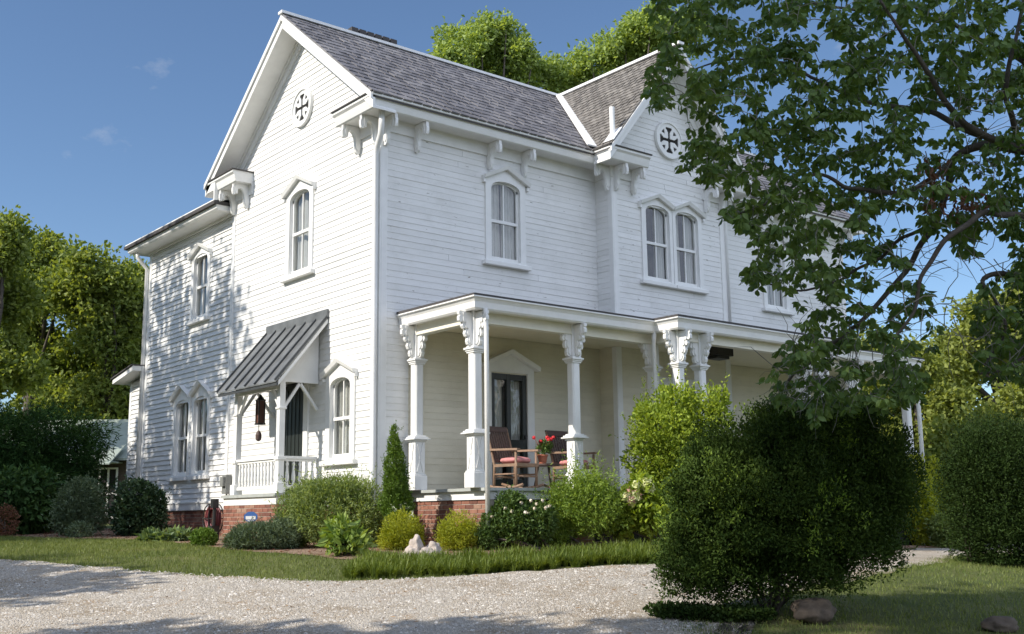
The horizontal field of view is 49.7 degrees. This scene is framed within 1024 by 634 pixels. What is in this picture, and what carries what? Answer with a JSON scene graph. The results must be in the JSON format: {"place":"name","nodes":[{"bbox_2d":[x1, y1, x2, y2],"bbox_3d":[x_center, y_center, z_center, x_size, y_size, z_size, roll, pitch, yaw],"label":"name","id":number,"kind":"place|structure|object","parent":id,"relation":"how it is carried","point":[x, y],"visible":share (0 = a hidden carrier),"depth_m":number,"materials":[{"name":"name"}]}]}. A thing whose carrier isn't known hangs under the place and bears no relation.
{"place":"outdoors","nodes":[
{"label":"outdoors","id":0,"kind":"place"},
{"bbox_2d":[0,534,466,580],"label":"lawn grass","id":1,"kind":"structure","parent":0,"point":[100,542],"depth_m":17.38,"materials":[{"name":"green plant"}]},
{"bbox_2d":[341,538,661,578],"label":"monkey grass","id":2,"kind":"structure","parent":0,"point":[375,563],"depth_m":15.55,"materials":[{"name":"green plant"}]},
{"bbox_2d":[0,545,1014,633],"bbox_3d":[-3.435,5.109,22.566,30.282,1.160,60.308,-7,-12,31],"label":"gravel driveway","id":3,"kind":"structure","parent":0,"point":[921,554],"depth_m":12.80,"materials":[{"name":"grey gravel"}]},
{"bbox_2d":[0,517,1023,633],"bbox_3d":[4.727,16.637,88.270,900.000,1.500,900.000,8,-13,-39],"label":"ground","id":4,"kind":"structure","parent":0,"point":[869,617],"depth_m":14.41,"materials":[{"name":"plant"}]},
{"bbox_2d":[0,204,59,402],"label":"maple tree","id":5,"kind":"object","parent":4,"relation":"on","point":[23,368],"visible":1,"depth_m":39.93,"materials":[{"name":"green plant"}]},
{"bbox_2d":[7,224,95,418],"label":"maple tree","id":6,"kind":"object","parent":4,"relation":"on","point":[45,253],"visible":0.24,"depth_m":45.52,"materials":[{"name":"green plant"}]},
{"bbox_2d":[2,303,140,419],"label":"maple tree","id":7,"kind":"object","parent":4,"relation":"on","point":[11,404],"depth_m":48.60,"materials":[{"name":"green plant"}]},
{"bbox_2d":[23,233,149,419],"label":"maple tree","id":8,"kind":"object","parent":4,"relation":"on","point":[105,325],"visible":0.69,"depth_m":43.84,"materials":[{"name":"green plant"}]},
{"bbox_2d":[9,419,182,523],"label":"outbuilding","id":9,"kind":"structure","parent":4,"relation":"on","point":[116,465],"depth_m":40.23,"materials":[{"name":"white wood"}]},
{"bbox_2d":[96,467,117,516],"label":"window","id":10,"kind":"structure","parent":9,"relation":"in","point":[113,472],"depth_m":40.10,"materials":[{"name":"white paint"}]},
{"bbox_2d":[13,528,939,558],"bbox_3d":[-2.738,4.561,22.274,23.931,0.642,11.918,-2,-10,10],"label":"mulch bed","id":11,"kind":"object","parent":4,"relation":"on","point":[290,551],"visible":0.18,"depth_m":18.82,"materials":[{"name":"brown wood"}]},
{"bbox_2d":[0,502,20,535],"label":"barberry shrub","id":12,"kind":"object","parent":11,"relation":"on","point":[6,513],"visible":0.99,"depth_m":24.77,"materials":[{"name":"red plant"}]},
{"bbox_2d":[0,459,68,534],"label":"viburnum shrub","id":13,"kind":"object","parent":11,"relation":"on","point":[28,499],"visible":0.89,"depth_m":25.57,"materials":[{"name":"green plant"}]},
{"bbox_2d":[0,394,121,530],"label":"yew shrub","id":14,"kind":"object","parent":11,"relation":"on","point":[25,430],"visible":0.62,"depth_m":27.64,"materials":[{"name":"green plant"}]},
{"bbox_2d":[41,462,112,535],"bbox_3d":[-9.593,4.141,24.655,1.640,1.785,1.484,8,-13,-39],"label":"privet shrub","id":15,"kind":"object","parent":11,"relation":"on","point":[89,505],"visible":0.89,"depth_m":24.39,"materials":[{"name":"green plant"}]},
{"bbox_2d":[64,520,95,537],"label":"shrub","id":16,"kind":"object","parent":11,"relation":"on","point":[73,530],"visible":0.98,"depth_m":23.61,"materials":[{"name":"green plant"}]},
{"bbox_2d":[102,472,172,535],"bbox_3d":[-8.171,4.143,24.248,1.557,1.472,1.449,8,-13,-39],"label":"camellia shrub","id":17,"kind":"object","parent":11,"relation":"on","point":[135,506],"visible":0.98,"depth_m":24.00,"materials":[{"name":"green plant"}]},
{"bbox_2d":[133,526,164,541],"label":"hosta plant","id":18,"kind":"object","parent":11,"relation":"on","point":[144,534],"visible":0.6,"depth_m":21.47,"materials":[{"name":"green plant"}]},
{"bbox_2d":[149,524,182,541],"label":"hosta plant","id":19,"kind":"object","parent":11,"relation":"on","point":[161,535],"visible":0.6,"depth_m":21.43,"materials":[{"name":"green plant"}]},
{"bbox_2d":[167,525,196,540],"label":"hosta plant","id":20,"kind":"object","parent":11,"relation":"on","point":[182,533],"visible":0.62,"depth_m":21.47,"materials":[{"name":"green plant"}]},
{"bbox_2d":[188,526,217,545],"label":"clipped shrub","id":21,"kind":"object","parent":11,"relation":"on","point":[197,535],"visible":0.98,"depth_m":19.75,"materials":[{"name":"green plant"}]},
{"bbox_2d":[202,499,223,539],"bbox_3d":[-5.979,4.043,22.012,0.282,0.820,0.642,8,-13,-39],"label":"hose reel","id":22,"kind":"object","parent":11,"relation":"on","point":[214,520],"visible":0.87,"depth_m":21.89,"materials":[{"name":"red metal"}]},
{"bbox_2d":[244,512,256,522],"bbox_3d":[-4.725,3.820,19.972,0.240,0.592,0.042,-1,-10,0],"label":"yard sign","id":23,"kind":"object","parent":11,"relation":"on","point":[248,516],"visible":0.66,"depth_m":19.99,"materials":[{"name":"blue metal"}]},
{"bbox_2d":[219,509,307,550],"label":"lavender plant","id":24,"kind":"object","parent":11,"relation":"on","point":[263,534],"visible":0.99,"depth_m":18.48,"materials":[{"name":"green plant"}]},
{"bbox_2d":[296,535,314,546],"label":"bedding plant","id":25,"kind":"object","parent":11,"relation":"on","point":[303,543],"visible":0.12,"depth_m":19.07,"materials":[{"name":"green plant"}]},
{"bbox_2d":[266,462,395,547],"bbox_3d":[-3.040,3.293,19.144,2.085,1.685,2.515,8,-13,-39],"label":"feathery shrub","id":26,"kind":"object","parent":11,"relation":"on","point":[311,502],"visible":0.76,"depth_m":18.69,"materials":[{"name":"green plant"}]},
{"bbox_2d":[315,511,378,555],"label":"broadleaf plant","id":27,"kind":"object","parent":11,"relation":"on","point":[347,536],"visible":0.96,"depth_m":16.99,"materials":[{"name":"green plant"}]},
{"bbox_2d":[376,420,415,522],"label":"cypress shrub","id":28,"kind":"object","parent":11,"relation":"on","point":[397,492],"visible":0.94,"depth_m":18.39,"materials":[{"name":"green plant"}]},
{"bbox_2d":[372,505,426,550],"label":"golden shrub","id":29,"kind":"object","parent":11,"relation":"on","point":[402,533],"visible":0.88,"depth_m":17.89,"materials":[{"name":"yellow plant"}]},
{"bbox_2d":[403,534,441,555],"bbox_3d":[-1.346,3.464,16.488,0.635,0.445,0.343,3,-11,-18],"label":"pale stone","id":30,"kind":"object","parent":11,"relation":"on","point":[415,543],"visible":0.44,"depth_m":16.44,"materials":[{"name":"stone"}]},
{"bbox_2d":[431,508,480,550],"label":"golden shrub","id":31,"kind":"object","parent":11,"relation":"on","point":[452,535],"visible":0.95,"depth_m":17.62,"materials":[{"name":"yellow plant"}]},
{"bbox_2d":[1,528,931,557],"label":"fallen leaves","id":32,"kind":"object","parent":11,"relation":"on","point":[45,534],"visible":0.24,"depth_m":22.63,"materials":[{"name":"brown plant"}]},
{"bbox_2d":[472,515,543,549],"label":"bedding plant","id":33,"kind":"object","parent":11,"relation":"on","point":[484,538],"visible":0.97,"depth_m":17.67,"materials":[{"name":"green plant"}]},
{"bbox_2d":[479,481,562,548],"bbox_3d":[0.189,3.272,17.972,1.439,1.197,1.036,3,-11,-21],"label":"rose shrub","id":34,"kind":"object","parent":11,"relation":"on","point":[516,514],"visible":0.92,"depth_m":17.74,"materials":[{"name":"green plant"}]},
{"bbox_2d":[543,515,584,546],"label":"bedding plant","id":35,"kind":"object","parent":11,"relation":"on","point":[558,536],"visible":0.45,"depth_m":18.22,"materials":[{"name":"green plant"}]},
{"bbox_2d":[532,449,631,544],"bbox_3d":[1.216,3.019,18.414,1.752,1.720,1.692,-6,-11,27],"label":"perennial clump","id":36,"kind":"object","parent":11,"relation":"on","point":[576,503],"visible":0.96,"depth_m":18.26,"materials":[{"name":"green plant"}]},
{"bbox_2d":[605,469,671,542],"bbox_3d":[2.134,3.257,18.553,1.230,1.405,0.916,0,-10,-6],"label":"hydrangea shrub","id":37,"kind":"object","parent":11,"relation":"on","point":[641,505],"visible":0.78,"depth_m":18.37,"materials":[{"name":"green plant"}]},
{"bbox_2d":[608,365,748,542],"bbox_3d":[2.954,2.475,19.387,2.579,3.288,2.375,-1,-10,-1],"label":"sunny shrub","id":38,"kind":"object","parent":11,"relation":"on","point":[670,417],"visible":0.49,"depth_m":19.15,"materials":[{"name":"green plant"}]},
{"bbox_2d":[904,453,941,545],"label":"shrub","id":39,"kind":"object","parent":11,"relation":"on","point":[921,533],"visible":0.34,"depth_m":25.72,"materials":[{"name":"green plant"}]},
{"bbox_2d":[426,5,549,90],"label":"oak tree","id":40,"kind":"object","parent":4,"relation":"on","point":[488,43],"visible":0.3,"depth_m":45.63,"materials":[{"name":"green plant"}]},
{"bbox_2d":[111,10,930,548],"bbox_3d":[-0.077,-0.037,27.999,16.077,11.960,15.500,8,-13,-39],"label":"farmhouse","id":41,"kind":"object","parent":4,"relation":"on","point":[375,238],"visible":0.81,"depth_m":22.45,"materials":[{"name":"white paint"}]},
{"bbox_2d":[166,385,206,481],"bbox_3d":[-7.655,2.708,26.194,0.600,2.460,2.540,8,-13,-39],"label":"window","id":42,"kind":"structure","parent":41,"relation":"in","point":[180,457],"depth_m":26.30,"materials":[{"name":"white paint"}]},
{"bbox_2d":[185,243,212,325],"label":"window","id":43,"kind":"structure","parent":41,"relation":"in","point":[200,272],"depth_m":26.33,"materials":[{"name":"white paint"}]},
{"bbox_2d":[186,380,212,479],"bbox_3d":[-6.996,2.558,25.403,0.600,2.460,2.540,8,-13,-39],"label":"window","id":44,"kind":"structure","parent":41,"relation":"in","point":[200,455],"depth_m":25.46,"materials":[{"name":"white paint"}]},
{"bbox_2d":[254,393,265,424],"bbox_3d":[-4.991,1.542,21.966,0.170,1.200,0.170,8,-13,-39],"label":"hanging lantern","id":45,"kind":"object","parent":41,"relation":"hanging from","point":[260,400],"visible":0.91,"depth_m":21.88,"materials":[{"name":"black metal"}]},
{"bbox_2d":[255,426,261,440],"bbox_3d":[-5.014,2.297,21.870,0.120,0.320,0.120,8,-13,-39],"label":"wind bell","id":46,"kind":"object","parent":45,"relation":"hanging from","point":[258,435],"visible":1,"depth_m":21.82,"materials":[{"name":"black metal"}]},
{"bbox_2d":[279,175,316,283],"bbox_3d":[-4.175,-1.878,22.557,0.600,2.400,2.620,8,-13,-39],"label":"window","id":47,"kind":"structure","parent":41,"relation":"in","point":[298,196],"depth_m":22.64,"materials":[{"name":"white paint"}]},
{"bbox_2d":[319,358,358,466],"bbox_3d":[-3.039,1.723,20.558,0.600,2.180,2.520,8,-13,-39],"label":"window","id":48,"kind":"structure","parent":41,"relation":"in","point":[339,376],"depth_m":20.62,"materials":[{"name":"white paint"}]},
{"bbox_2d":[448,166,538,280],"bbox_3d":[-0.241,-2.019,22.124,2.540,2.310,0.600,8,-13,-39],"label":"window","id":49,"kind":"structure","parent":41,"relation":"in","point":[505,205],"depth_m":22.12,"materials":[{"name":"white paint"}]},
{"bbox_2d":[489,426,543,487],"bbox_3d":[-0.001,2.500,19.691,0.951,1.133,0.700,-9,-13,38],"label":"rocking chair","id":50,"kind":"object","parent":41,"relation":"on","point":[500,445],"visible":0.83,"depth_m":19.69,"materials":[{"name":"brown wood"}]},
{"bbox_2d":[500,456,530,463],"bbox_3d":[0.062,2.549,19.632,0.460,0.136,0.480,-9,-13,38],"label":"seat cushion","id":51,"kind":"object","parent":50,"relation":"on","point":[509,460],"visible":0.77,"depth_m":19.47,"materials":[{"name":"pink fabric"}]},
{"bbox_2d":[534,463,559,485],"bbox_3d":[0.607,2.901,20.057,0.540,0.463,0.540,8,-13,-39],"label":"side table","id":52,"kind":"object","parent":41,"relation":"on","point":[547,465],"visible":0.51,"depth_m":19.91,"materials":[{"name":"brown wood"}]},
{"bbox_2d":[532,436,554,462],"bbox_3d":[0.586,2.398,20.018,0.349,0.512,0.406,-4,-11,20],"label":"flower pot","id":53,"kind":"object","parent":52,"relation":"on","point":[545,447],"visible":0.94,"depth_m":19.94,"materials":[{"name":"ceramic"}]},
{"bbox_2d":[544,430,597,487],"bbox_3d":[1.106,2.693,20.841,0.951,1.133,0.700,-11,-14,44],"label":"rocking chair","id":54,"kind":"object","parent":41,"relation":"on","point":[556,452],"visible":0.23,"depth_m":20.96,"materials":[{"name":"brown wood"}]},
{"bbox_2d":[559,460,587,465],"bbox_3d":[1.164,2.740,20.775,0.460,0.136,0.480,-11,-14,44],"label":"seat cushion","id":55,"kind":"object","parent":54,"relation":"on","point":[564,461],"visible":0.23,"depth_m":20.68,"materials":[{"name":"pink fabric"}]},
{"bbox_2d":[638,194,681,288],"bbox_3d":[3.055,-1.730,24.156,2.540,2.360,0.600,8,-13,-39],"label":"window","id":56,"kind":"structure","parent":41,"relation":"in","point":[659,280],"depth_m":24.17,"materials":[{"name":"white paint"}]},
{"bbox_2d":[646,201,708,294],"bbox_3d":[3.782,-1.633,24.743,2.540,2.360,0.600,8,-13,-39],"label":"window","id":57,"kind":"structure","parent":41,"relation":"in","point":[690,232],"depth_m":24.77,"materials":[{"name":"white paint"}]},
{"bbox_2d":[761,238,794,315],"bbox_3d":[6.400,-1.138,27.485,2.540,2.310,0.600,8,-13,-39],"label":"window","id":58,"kind":"structure","parent":41,"relation":"in","point":[772,300],"depth_m":27.45,"materials":[{"name":"white paint"}]},
{"bbox_2d":[532,1,711,93],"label":"oak tree","id":59,"kind":"object","parent":4,"relation":"on","point":[634,38],"visible":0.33,"depth_m":47.41,"materials":[{"name":"green plant"}]},
{"bbox_2d":[643,599,777,622],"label":"ground ivy","id":60,"kind":"object","parent":4,"relation":"on","point":[682,610],"visible":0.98,"depth_m":11.64,"materials":[{"name":"green plant"}]},
{"bbox_2d":[645,387,933,616],"bbox_3d":[3.088,2.038,12.408,3.330,2.637,2.688,8,-13,-39],"label":"boxwood","id":61,"kind":"object","parent":4,"relation":"on","point":[775,500],"visible":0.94,"depth_m":11.85,"materials":[{"name":"green plant"}]},
{"bbox_2d":[790,597,836,624],"bbox_3d":[3.229,3.152,11.788,0.514,0.318,0.474,-2,-10,5],"label":"brown stone","id":62,"kind":"object","parent":4,"relation":"on","point":[814,610],"visible":0.98,"depth_m":11.64,"materials":[{"name":"stone"}]},
{"bbox_2d":[640,0,1023,432],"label":"dogwood tree","id":63,"kind":"object","parent":4,"relation":"on","point":[702,86],"visible":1,"depth_m":10.62,"materials":[{"name":"green plant"}]},
{"bbox_2d":[848,318,884,386],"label":"background tree","id":64,"kind":"object","parent":4,"relation":"on","point":[863,338],"visible":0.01,"depth_m":59.91,"materials":[{"name":"green plant"}]},
{"bbox_2d":[857,332,986,488],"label":"background tree","id":65,"kind":"object","parent":4,"relation":"on","point":[939,400],"visible":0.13,"depth_m":41.30,"materials":[{"name":"green plant"}]},
{"bbox_2d":[920,454,960,514],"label":"shrub","id":66,"kind":"object","parent":4,"relation":"on","point":[933,457],"visible":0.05,"depth_m":27.02,"materials":[{"name":"green plant"}]},
{"bbox_2d":[922,511,959,547],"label":"shrub","id":67,"kind":"object","parent":4,"relation":"on","point":[937,535],"visible":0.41,"depth_m":25.33,"materials":[{"name":"green plant"}]},
{"bbox_2d":[916,373,1023,508],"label":"background tree","id":68,"kind":"object","parent":4,"relation":"on","point":[1005,400],"visible":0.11,"depth_m":35.97,"materials":[{"name":"green plant"}]},
{"bbox_2d":[923,391,1023,565],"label":"clipped yew","id":69,"kind":"object","parent":4,"relation":"on","point":[993,464],"visible":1,"depth_m":18.82,"materials":[{"name":"green plant"}]},
{"bbox_2d":[923,263,1023,484],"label":"background tree","id":70,"kind":"object","parent":4,"relation":"on","point":[961,365],"visible":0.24,"depth_m":44.67,"materials":[{"name":"green plant"}]},
{"bbox_2d":[980,616,1018,633],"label":"brown stone","id":71,"kind":"object","parent":4,"relation":"on","point":[995,624],"visible":0.9,"depth_m":11.45,"materials":[{"name":"stone"}]},
{"bbox_2d":[0,0,1023,516],"label":"sky","id":72,"kind":"structure","parent":0,"point":[116,116],"materials":[{"name":"blue"}]},
{"bbox_2d":[697,553,1023,633],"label":"lawn grass","id":73,"kind":"structure","parent":0,"point":[978,565],"depth_m":13.45,"materials":[{"name":"green plant"}]}
]}

